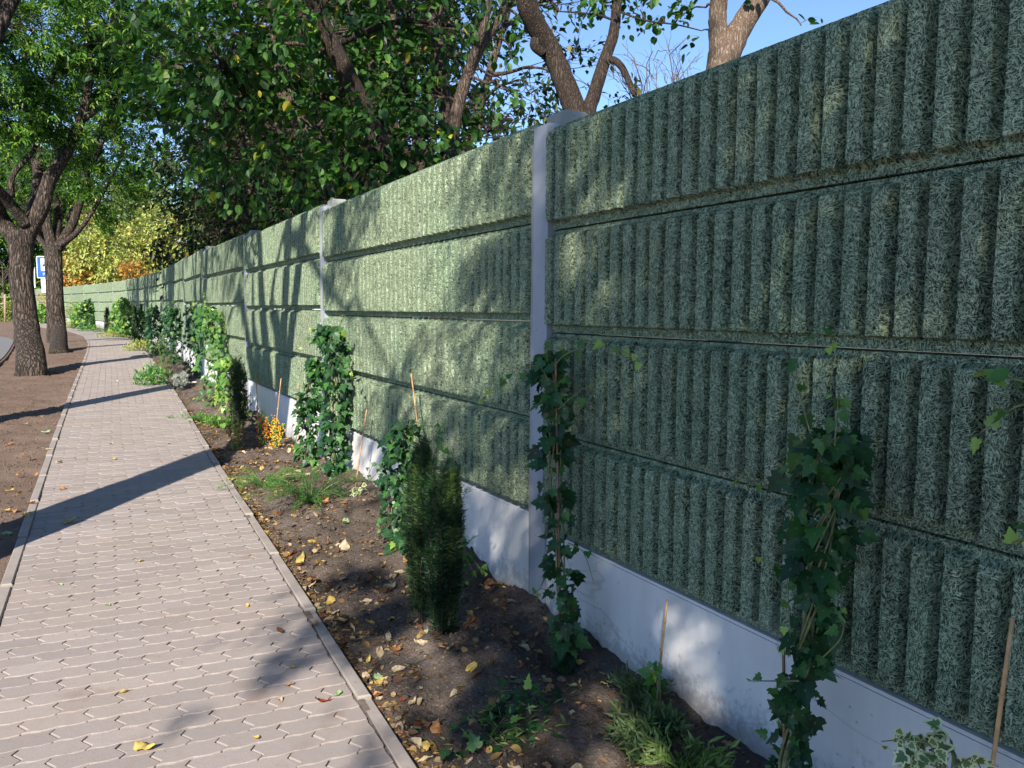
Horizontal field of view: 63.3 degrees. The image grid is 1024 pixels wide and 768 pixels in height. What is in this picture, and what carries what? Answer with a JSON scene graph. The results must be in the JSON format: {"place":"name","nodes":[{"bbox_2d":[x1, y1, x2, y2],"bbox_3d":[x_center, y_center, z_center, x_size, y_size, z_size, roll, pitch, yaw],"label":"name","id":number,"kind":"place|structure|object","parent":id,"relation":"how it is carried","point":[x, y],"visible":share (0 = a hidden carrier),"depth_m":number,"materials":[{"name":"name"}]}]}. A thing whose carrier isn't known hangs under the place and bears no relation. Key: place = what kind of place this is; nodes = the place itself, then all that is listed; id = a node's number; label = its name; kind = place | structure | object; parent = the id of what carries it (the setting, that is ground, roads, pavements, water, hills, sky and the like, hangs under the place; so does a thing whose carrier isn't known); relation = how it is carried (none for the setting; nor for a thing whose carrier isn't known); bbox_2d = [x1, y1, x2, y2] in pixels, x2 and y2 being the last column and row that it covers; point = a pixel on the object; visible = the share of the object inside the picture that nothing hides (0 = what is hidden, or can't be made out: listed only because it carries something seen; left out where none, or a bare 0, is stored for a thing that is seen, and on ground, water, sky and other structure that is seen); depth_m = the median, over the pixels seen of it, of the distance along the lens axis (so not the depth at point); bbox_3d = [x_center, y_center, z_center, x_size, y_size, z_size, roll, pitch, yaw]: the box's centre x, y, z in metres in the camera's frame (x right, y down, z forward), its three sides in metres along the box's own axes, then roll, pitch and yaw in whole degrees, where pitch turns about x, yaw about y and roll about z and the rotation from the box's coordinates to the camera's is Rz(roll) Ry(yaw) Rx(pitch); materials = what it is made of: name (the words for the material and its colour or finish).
{"place":"outdoors","nodes":[
{"label":"outdoors","id":0,"kind":"place"},
{"bbox_2d":[0,337,13,358],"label":"road","id":1,"kind":"structure","parent":0,"point":[6,344],"depth_m":24.96,"materials":[{"name":"grey asphalt"}]},
{"bbox_2d":[0,339,14,364],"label":"road edge kerb","id":2,"kind":"structure","parent":1,"relation":"on","point":[7,356],"depth_m":20.60,"materials":[{"name":"grey concrete"}]},
{"bbox_2d":[0,320,87,583],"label":"verge soil","id":3,"kind":"structure","parent":0,"point":[78,343],"depth_m":10.12,"materials":[{"name":"brown soil"}]},
{"bbox_2d":[0,262,9,322],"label":"staked sapling","id":4,"kind":"object","parent":3,"relation":"on","point":[4,297],"visible":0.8,"depth_m":57.70,"materials":[{"name":"green plant"}]},
{"bbox_2d":[0,301,12,321],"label":"clipped hedge","id":5,"kind":"object","parent":3,"relation":"on","point":[7,314],"visible":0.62,"depth_m":61.38,"materials":[{"name":"green plant"}]},
{"bbox_2d":[36,256,45,292],"bbox_3d":[-18.801,-4.047,33.655,0.780,4.304,0.195,0,5,0],"label":"bus stop sign","id":6,"kind":"object","parent":3,"relation":"on","point":[40,267],"visible":0.23,"depth_m":33.52,"materials":[{"name":"metal"}]},
{"bbox_2d":[0,61,153,342],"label":"street tree","id":7,"kind":"object","parent":3,"relation":"on","point":[64,219],"visible":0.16,"depth_m":28.26,"materials":[{"name":"green plant"}]},
{"bbox_2d":[0,0,208,68],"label":"street tree","id":8,"kind":"object","parent":3,"relation":"on","point":[8,8],"visible":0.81,"depth_m":9.85,"materials":[{"name":"green plant"}]},
{"bbox_2d":[0,1,212,353],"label":"street tree","id":9,"kind":"object","parent":3,"relation":"on","point":[55,243],"visible":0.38,"depth_m":23.77,"materials":[{"name":"green plant"}]},
{"bbox_2d":[0,0,225,376],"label":"street tree","id":10,"kind":"object","parent":3,"relation":"on","point":[28,94],"visible":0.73,"depth_m":16.45,"materials":[{"name":"green plant"}]},
{"bbox_2d":[96,329,774,767],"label":"planting bed soil","id":11,"kind":"structure","parent":0,"point":[456,675],"depth_m":3.67,"materials":[{"name":"brown soil"}]},
{"bbox_2d":[76,298,95,329],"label":"climbing plant","id":12,"kind":"object","parent":11,"relation":"on","point":[86,308],"visible":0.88,"depth_m":43.08,"materials":[{"name":"green plant"}]},
{"bbox_2d":[107,299,124,334],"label":"climbing plant","id":13,"kind":"object","parent":11,"relation":"on","point":[111,317],"visible":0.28,"depth_m":35.88,"materials":[{"name":"green plant"}]},
{"bbox_2d":[130,305,140,342],"bbox_3d":[-12.982,-2.021,28.600,0.360,1.424,0.386,-2,6,-27],"label":"columnar yew","id":14,"kind":"object","parent":11,"relation":"on","point":[135,322],"visible":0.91,"depth_m":28.55,"materials":[{"name":"green plant"}]},
{"bbox_2d":[144,306,152,347],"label":"columnar yew","id":15,"kind":"object","parent":11,"relation":"on","point":[150,337],"visible":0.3,"depth_m":25.19,"materials":[{"name":"green plant"}]},
{"bbox_2d":[142,305,167,354],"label":"ivy plant","id":16,"kind":"object","parent":11,"relation":"on","point":[155,312],"visible":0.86,"depth_m":22.05,"materials":[{"name":"green plant"}]},
{"bbox_2d":[153,332,171,368],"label":"ivy plant","id":17,"kind":"object","parent":11,"relation":"on","point":[166,347],"visible":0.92,"depth_m":17.62,"materials":[{"name":"green plant"}]},
{"bbox_2d":[158,301,183,363],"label":"ivy plant","id":18,"kind":"object","parent":11,"relation":"on","point":[173,312],"visible":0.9,"depth_m":18.77,"materials":[{"name":"green plant"}]},
{"bbox_2d":[170,371,189,389],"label":"lavender","id":19,"kind":"object","parent":11,"relation":"on","point":[180,381],"visible":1,"depth_m":13.88,"materials":[{"name":"plant"}]},
{"bbox_2d":[179,300,201,379],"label":"ivy plant","id":20,"kind":"object","parent":11,"relation":"on","point":[191,330],"visible":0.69,"depth_m":15.07,"materials":[{"name":"green plant"}]},
{"bbox_2d":[166,411,230,422],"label":"ground cover plant","id":21,"kind":"object","parent":11,"relation":"on","point":[202,416],"visible":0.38,"depth_m":10.71,"materials":[{"name":"green plant"}]},
{"bbox_2d":[190,296,231,406],"bbox_3d":[-4.341,-0.446,11.986,0.557,1.748,4.352,-2,6,-27],"label":"ivy plant","id":22,"kind":"object","parent":11,"relation":"on","point":[205,311],"visible":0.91,"depth_m":12.04,"materials":[{"name":"green plant"}]},
{"bbox_2d":[202,414,231,428],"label":"ground cover plant","id":23,"kind":"object","parent":11,"relation":"on","point":[213,421],"visible":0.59,"depth_m":9.96,"materials":[{"name":"green plant"}]},
{"bbox_2d":[208,355,251,429],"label":"ivy plant","id":24,"kind":"object","parent":11,"relation":"on","point":[223,363],"visible":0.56,"depth_m":9.99,"materials":[{"name":"green plant"}]},
{"bbox_2d":[221,420,246,449],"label":"berry shrub","id":25,"kind":"object","parent":11,"relation":"on","point":[238,439],"visible":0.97,"depth_m":8.51,"materials":[{"name":"green plant"}]},
{"bbox_2d":[224,353,252,435],"bbox_3d":[-3.100,0.150,9.425,0.298,1.019,0.297,2,5,19],"label":"columnar yew","id":26,"kind":"object","parent":11,"relation":"on","point":[239,375],"visible":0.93,"depth_m":9.38,"materials":[{"name":"green plant"}]},
{"bbox_2d":[255,406,271,445],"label":"berry shrub","id":27,"kind":"object","parent":11,"relation":"on","point":[263,432],"visible":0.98,"depth_m":8.64,"materials":[{"name":"orange plant"}]},
{"bbox_2d":[215,466,312,490],"bbox_3d":[-1.986,0.777,6.824,0.734,0.203,0.615,0,5,1],"label":"juniper","id":28,"kind":"object","parent":11,"relation":"on","point":[256,482],"visible":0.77,"depth_m":6.83,"materials":[{"name":"green plant"}]},
{"bbox_2d":[266,415,285,448],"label":"berry shrub","id":29,"kind":"object","parent":11,"relation":"on","point":[274,434],"visible":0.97,"depth_m":8.37,"materials":[{"name":"yellow plant"}]},
{"bbox_2d":[295,552,304,562],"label":"fallen leaf","id":30,"kind":"object","parent":11,"relation":"on","point":[300,557],"visible":0.99,"depth_m":4.92,"materials":[{"name":"plant"}]},
{"bbox_2d":[236,467,373,511],"bbox_3d":[-1.476,0.764,6.008,0.827,0.261,0.851,2,5,19],"label":"juniper","id":31,"kind":"object","parent":11,"relation":"on","point":[300,495],"visible":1,"depth_m":5.97,"materials":[{"name":"green plant"}]},
{"bbox_2d":[290,355,325,469],"bbox_3d":[-1.812,0.266,7.353,0.302,1.068,0.649,-2,5,-21],"label":"ivy plant","id":32,"kind":"object","parent":11,"relation":"on","point":[314,375],"visible":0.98,"depth_m":7.34,"materials":[{"name":"green plant"}]},
{"bbox_2d":[297,314,354,479],"bbox_3d":[-1.467,0.138,6.801,0.348,1.424,1.640,-2,6,-27],"label":"ivy plant","id":33,"kind":"object","parent":11,"relation":"on","point":[326,339],"visible":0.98,"depth_m":6.70,"materials":[{"name":"green plant"}]},
{"bbox_2d":[326,596,335,604],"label":"fallen leaf","id":34,"kind":"object","parent":11,"relation":"on","point":[330,599],"visible":1,"depth_m":4.30,"materials":[{"name":"plant"}]},
{"bbox_2d":[339,538,349,550],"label":"fallen leaf","id":35,"kind":"object","parent":11,"relation":"on","point":[344,545],"visible":1,"depth_m":5.11,"materials":[{"name":"beige plant"}]},
{"bbox_2d":[355,409,366,486],"bbox_3d":[-1.145,0.548,6.240,0.015,0.744,0.246,-3,6,-37],"label":"bamboo cane","id":36,"kind":"object","parent":11,"relation":"on","point":[361,445],"visible":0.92,"depth_m":6.20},
{"bbox_2d":[350,466,381,496],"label":"young ivy","id":37,"kind":"object","parent":11,"relation":"on","point":[355,490],"visible":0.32,"depth_m":6.09,"materials":[{"name":"green plant"}]},
{"bbox_2d":[1,349,749,767],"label":"leaf litter","id":38,"kind":"object","parent":11,"relation":"on","point":[403,677],"visible":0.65,"depth_m":3.91,"materials":[{"name":"brown plant"}]},
{"bbox_2d":[375,645,383,659],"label":"fallen leaf","id":39,"kind":"object","parent":11,"relation":"on","point":[379,652],"visible":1,"depth_m":3.64,"materials":[{"name":"beige plant"}]},
{"bbox_2d":[391,665,405,671],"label":"fallen leaf","id":40,"kind":"object","parent":11,"relation":"on","point":[395,668],"visible":1,"depth_m":3.51,"materials":[{"name":"beige plant"}]},
{"bbox_2d":[408,736,421,748],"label":"fallen leaf","id":41,"kind":"object","parent":11,"relation":"on","point":[416,741],"visible":1,"depth_m":2.94,"materials":[{"name":"beige plant"}]},
{"bbox_2d":[411,374,419,444],"bbox_3d":[-0.538,0.498,5.017,0.015,1.090,0.506,-2,5,-23],"label":"bamboo cane","id":42,"kind":"object","parent":11,"relation":"on","point":[415,405],"visible":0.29,"depth_m":5.14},
{"bbox_2d":[393,433,438,623],"bbox_3d":[-0.416,0.707,3.918,0.283,0.970,0.279,-2,6,-27],"label":"columnar yew","id":43,"kind":"object","parent":11,"relation":"on","point":[414,520],"visible":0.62,"depth_m":3.87,"materials":[{"name":"green plant"}]},
{"bbox_2d":[417,755,432,764],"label":"fallen leaf","id":44,"kind":"object","parent":11,"relation":"on","point":[424,758],"visible":0.99,"depth_m":2.83,"materials":[{"name":"plant"}]},
{"bbox_2d":[366,418,487,586],"bbox_3d":[-0.492,0.626,4.714,0.318,0.910,1.902,-2,6,-27],"label":"ivy plant","id":45,"kind":"object","parent":11,"relation":"on","point":[398,453],"visible":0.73,"depth_m":5.04,"materials":[{"name":"green plant"}]},
{"bbox_2d":[422,741,431,750],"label":"fallen leaf","id":46,"kind":"object","parent":11,"relation":"on","point":[426,744],"visible":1,"depth_m":2.93,"materials":[{"name":"plant"}]},
{"bbox_2d":[430,717,442,736],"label":"fallen leaf","id":47,"kind":"object","parent":11,"relation":"on","point":[436,726],"visible":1,"depth_m":3.09,"materials":[{"name":"brown plant"}]},
{"bbox_2d":[415,455,476,634],"bbox_3d":[-0.309,0.752,3.759,0.271,0.892,0.256,-2,6,-27],"label":"columnar yew","id":48,"kind":"object","parent":11,"relation":"on","point":[444,574],"visible":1,"depth_m":3.72,"materials":[{"name":"green plant"}]},
{"bbox_2d":[465,661,476,671],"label":"fallen leaf","id":49,"kind":"object","parent":11,"relation":"on","point":[471,665],"visible":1,"depth_m":3.40,"materials":[{"name":"yellow plant"}]},
{"bbox_2d":[483,578,496,585],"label":"fallen leaf","id":50,"kind":"object","parent":11,"relation":"on","point":[488,581],"visible":1,"depth_m":4.36,"materials":[{"name":"brown plant"}]},
{"bbox_2d":[422,674,575,760],"bbox_3d":[-0.049,1.227,3.029,0.548,0.214,0.534,-2,6,-27],"label":"ivy plant","id":51,"kind":"object","parent":11,"relation":"on","point":[474,742],"visible":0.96,"depth_m":3.05,"materials":[{"name":"green plant"}]},
{"bbox_2d":[478,340,642,674],"bbox_3d":[0.203,0.558,3.487,0.245,1.510,1.311,-2,6,-27],"label":"ivy plant","id":52,"kind":"object","parent":11,"relation":"on","point":[548,367],"visible":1,"depth_m":3.49,"materials":[{"name":"green plant"}]},
{"bbox_2d":[599,659,676,711],"bbox_3d":[0.488,1.133,3.121,0.245,0.218,0.241,-5,7,-45],"label":"herb plant","id":53,"kind":"object","parent":11,"relation":"on","point":[631,684],"visible":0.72,"depth_m":3.09,"materials":[{"name":"green plant"}]},
{"bbox_2d":[597,689,692,766],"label":"herb plant","id":54,"kind":"object","parent":11,"relation":"on","point":[657,714],"visible":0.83,"depth_m":2.77,"materials":[{"name":"green plant"}]},
{"bbox_2d":[637,660,666,719],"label":"young ivy","id":55,"kind":"object","parent":11,"relation":"on","point":[648,674],"visible":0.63,"depth_m":3.00,"materials":[{"name":"green plant"}]},
{"bbox_2d":[656,600,667,692],"bbox_3d":[0.548,1.049,3.078,0.053,0.509,0.015,0,5,-7],"label":"bamboo cane","id":56,"kind":"object","parent":11,"relation":"on","point":[663,635],"visible":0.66,"depth_m":3.07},
{"bbox_2d":[627,721,742,767],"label":"herb plant","id":57,"kind":"object","parent":11,"relation":"on","point":[717,757],"visible":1,"depth_m":2.63,"materials":[{"name":"green plant"}]},
{"bbox_2d":[732,327,879,767],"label":"ivy plant","id":58,"kind":"object","parent":11,"relation":"on","point":[840,455],"visible":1,"depth_m":2.19,"materials":[{"name":"green plant"}]},
{"bbox_2d":[881,716,1000,767],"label":"variegated ivy","id":59,"kind":"object","parent":11,"relation":"on","point":[907,756],"visible":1,"depth_m":1.79,"materials":[{"name":"green plant"}]},
{"bbox_2d":[991,617,1014,766],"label":"bamboo cane","id":60,"kind":"object","parent":11,"relation":"on","point":[1001,695],"visible":1,"depth_m":1.70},
{"bbox_2d":[0,0,888,309],"label":"sky","id":61,"kind":"structure","parent":0,"point":[774,25],"materials":[{"name":"blue"}]},
{"bbox_2d":[17,316,1020,761],"bbox_3d":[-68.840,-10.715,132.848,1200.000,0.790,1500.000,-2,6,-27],"label":"ground","id":62,"kind":"structure","parent":0,"point":[451,756],"depth_m":30.07,"materials":[{"name":"brown soil"}]},
{"bbox_2d":[0,144,51,319],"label":"background tree","id":63,"kind":"object","parent":62,"relation":"on","point":[6,264],"visible":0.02,"depth_m":67.11,"materials":[{"name":"green plant"}]},
{"bbox_2d":[0,327,89,622],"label":"kerb edging","id":64,"kind":"object","parent":62,"relation":"on","point":[7,582],"visible":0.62,"depth_m":5.72,"materials":[{"name":"concrete"}]},
{"bbox_2d":[0,144,126,317],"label":"background tree","id":65,"kind":"object","parent":62,"relation":"on","point":[37,244],"visible":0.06,"depth_m":64.46,"materials":[{"name":"green plant"}]},
{"bbox_2d":[35,251,107,304],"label":"autumn shrub","id":66,"kind":"object","parent":62,"relation":"on","point":[70,282],"visible":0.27,"depth_m":53.81,"materials":[{"name":"brown plant"}]},
{"bbox_2d":[78,324,104,331],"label":"shrub","id":67,"kind":"object","parent":62,"relation":"on","point":[93,329],"visible":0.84,"depth_m":39.33,"materials":[{"name":"green plant"}]},
{"bbox_2d":[103,306,110,333],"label":"columnar yew","id":68,"kind":"object","parent":62,"relation":"on","point":[106,320],"visible":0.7,"depth_m":37.01,"materials":[{"name":"green plant"}]},
{"bbox_2d":[34,133,185,275],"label":"background tree","id":69,"kind":"object","parent":62,"relation":"on","point":[153,190],"visible":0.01,"depth_m":76.79,"materials":[{"name":"green plant"}]},
{"bbox_2d":[94,328,127,336],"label":"shrub","id":70,"kind":"object","parent":62,"relation":"on","point":[107,335],"visible":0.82,"depth_m":33.30,"materials":[{"name":"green plant"}]},
{"bbox_2d":[62,200,183,302],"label":"background tree","id":71,"kind":"object","parent":62,"relation":"on","point":[97,245],"visible":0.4,"depth_m":53.77,"materials":[{"name":"yellow plant"}]},
{"bbox_2d":[111,255,151,280],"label":"autumn shrub","id":72,"kind":"object","parent":62,"relation":"on","point":[126,269],"visible":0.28,"depth_m":51.46,"materials":[{"name":"brown plant"}]},
{"bbox_2d":[121,338,156,350],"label":"shrub","id":73,"kind":"object","parent":62,"relation":"on","point":[140,345],"visible":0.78,"depth_m":23.59,"materials":[{"name":"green plant"}]},
{"bbox_2d":[132,360,172,386],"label":"shrub","id":74,"kind":"object","parent":62,"relation":"on","point":[151,372],"visible":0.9,"depth_m":14.40,"materials":[{"name":"green plant"}]},
{"bbox_2d":[97,174,216,281],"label":"background tree","id":75,"kind":"object","parent":62,"relation":"on","point":[140,214],"visible":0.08,"depth_m":61.68,"materials":[{"name":"plant"}]},
{"bbox_2d":[113,199,224,305],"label":"background tree","id":76,"kind":"object","parent":62,"relation":"on","point":[156,227],"visible":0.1,"depth_m":54.09,"materials":[{"name":"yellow plant"}]},
{"bbox_2d":[0,320,398,767],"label":"footpath","id":77,"kind":"structure","parent":62,"relation":"on","point":[66,629],"depth_m":3.90,"materials":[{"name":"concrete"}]},
{"bbox_2d":[62,516,75,524],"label":"fallen leaf","id":78,"kind":"object","parent":77,"relation":"on","point":[68,520],"visible":1,"depth_m":5.60,"materials":[{"name":"plant"}]},
{"bbox_2d":[133,741,154,750],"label":"fallen leaf","id":79,"kind":"object","parent":77,"relation":"on","point":[140,745],"visible":1,"depth_m":2.82,"materials":[{"name":"yellow plant"}]},
{"bbox_2d":[136,75,310,284],"bbox_3d":[-9.610,-6.866,30.095,7.565,10.657,7.962,-2,6,-27],"label":"background tree","id":80,"kind":"object","parent":62,"relation":"on","point":[173,226],"visible":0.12,"depth_m":29.09,"materials":[{"name":"green plant"}]},
{"bbox_2d":[153,0,296,299],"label":"background tree","id":81,"kind":"object","parent":62,"relation":"on","point":[194,192],"visible":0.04,"depth_m":24.61,"materials":[{"name":"green plant"}]},
{"bbox_2d":[168,38,332,242],"bbox_3d":[-9.584,-8.870,36.008,9.720,13.573,9.212,1,5,1],"label":"background tree","id":82,"kind":"object","parent":62,"relation":"on","point":[198,188],"depth_m":33.64,"materials":[{"name":"green plant"}]},
{"bbox_2d":[95,330,416,767],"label":"kerb edging","id":83,"kind":"object","parent":62,"relation":"on","point":[397,750],"visible":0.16,"depth_m":3.83,"materials":[{"name":"concrete"}]},
{"bbox_2d":[66,0,449,315],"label":"broadleaf tree","id":84,"kind":"object","parent":62,"relation":"on","point":[281,205],"visible":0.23,"depth_m":12.60,"materials":[{"name":"green plant"}]},
{"bbox_2d":[135,0,382,309],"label":"background tree","id":85,"kind":"object","parent":62,"relation":"on","point":[222,232],"visible":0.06,"depth_m":18.49,"materials":[{"name":"green plant"}]},
{"bbox_2d":[98,0,500,317],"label":"broadleaf tree","id":86,"kind":"object","parent":62,"relation":"on","point":[391,160],"visible":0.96,"depth_m":9.22,"materials":[{"name":"green plant"}]},
{"bbox_2d":[199,0,520,317],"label":"background tree","id":87,"kind":"object","parent":62,"relation":"on","point":[243,199],"visible":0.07,"depth_m":14.81,"materials":[{"name":"green plant"}]},
{"bbox_2d":[213,0,512,230],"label":"background tree","id":88,"kind":"object","parent":62,"relation":"on","point":[462,63],"visible":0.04,"depth_m":18.30,"materials":[{"name":"green plant"}]},
{"bbox_2d":[347,0,522,318],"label":"broadleaf tree","id":89,"kind":"object","parent":62,"relation":"on","point":[445,106],"visible":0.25,"depth_m":9.74,"materials":[{"name":"green plant"}]},
{"bbox_2d":[245,0,640,315],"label":"background tree","id":90,"kind":"object","parent":62,"relation":"on","point":[481,92],"visible":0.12,"depth_m":13.23,"materials":[{"name":"green plant"}]},
{"bbox_2d":[381,0,574,318],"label":"broadleaf tree","id":91,"kind":"object","parent":62,"relation":"on","point":[481,42],"visible":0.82,"depth_m":9.18,"materials":[{"name":"green plant"}]},
{"bbox_2d":[34,0,1023,767],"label":"noise barrier","id":92,"kind":"object","parent":62,"relation":"on","point":[854,182],"visible":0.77,"depth_m":2.80,"materials":[{"name":"green concrete"}]},
{"bbox_2d":[37,303,46,323],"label":"climbing plant","id":93,"kind":"object","parent":92,"relation":"attached to","point":[41,309],"visible":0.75,"depth_m":55.71,"materials":[{"name":"green plant"}]},
{"bbox_2d":[64,301,73,327],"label":"climbing plant","id":94,"kind":"object","parent":92,"relation":"attached to","point":[68,312],"visible":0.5,"depth_m":46.51,"materials":[{"name":"green plant"}]},
{"bbox_2d":[70,302,88,328],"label":"climbing plant","id":95,"kind":"object","parent":92,"relation":"attached to","point":[75,320],"visible":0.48,"depth_m":44.47,"materials":[{"name":"green plant"}]},
{"bbox_2d":[112,297,131,337],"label":"climbing plant","id":96,"kind":"object","parent":92,"relation":"attached to","point":[125,309],"visible":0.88,"depth_m":33.45,"materials":[{"name":"green plant"}]},
{"bbox_2d":[135,303,145,340],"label":"climbing plant","id":97,"kind":"object","parent":92,"relation":"attached to","point":[141,314],"visible":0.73,"depth_m":28.83,"materials":[{"name":"green plant"}]},
{"bbox_2d":[478,0,700,334],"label":"broadleaf tree","id":98,"kind":"object","parent":62,"relation":"on","point":[545,45],"visible":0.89,"depth_m":6.30,"materials":[{"name":"brown plant"}]},
{"bbox_2d":[593,31,703,98],"bbox_3d":[1.064,-0.987,6.426,1.407,3.710,1.161,-2,6,-27],"label":"shrub","id":99,"kind":"object","parent":62,"relation":"on","point":[648,76],"visible":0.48,"depth_m":6.15,"materials":[{"name":"plant"}]},
{"bbox_2d":[634,0,822,341],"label":"broadleaf tree","id":100,"kind":"object","parent":62,"relation":"on","point":[727,43],"visible":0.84,"depth_m":4.85,"materials":[{"name":"brown plant"}]},
{"bbox_2d":[969,367,1023,544],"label":"ivy shoots","id":101,"kind":"object","parent":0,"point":[998,375],"visible":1,"depth_m":1.47,"materials":[{"name":"green plant"}]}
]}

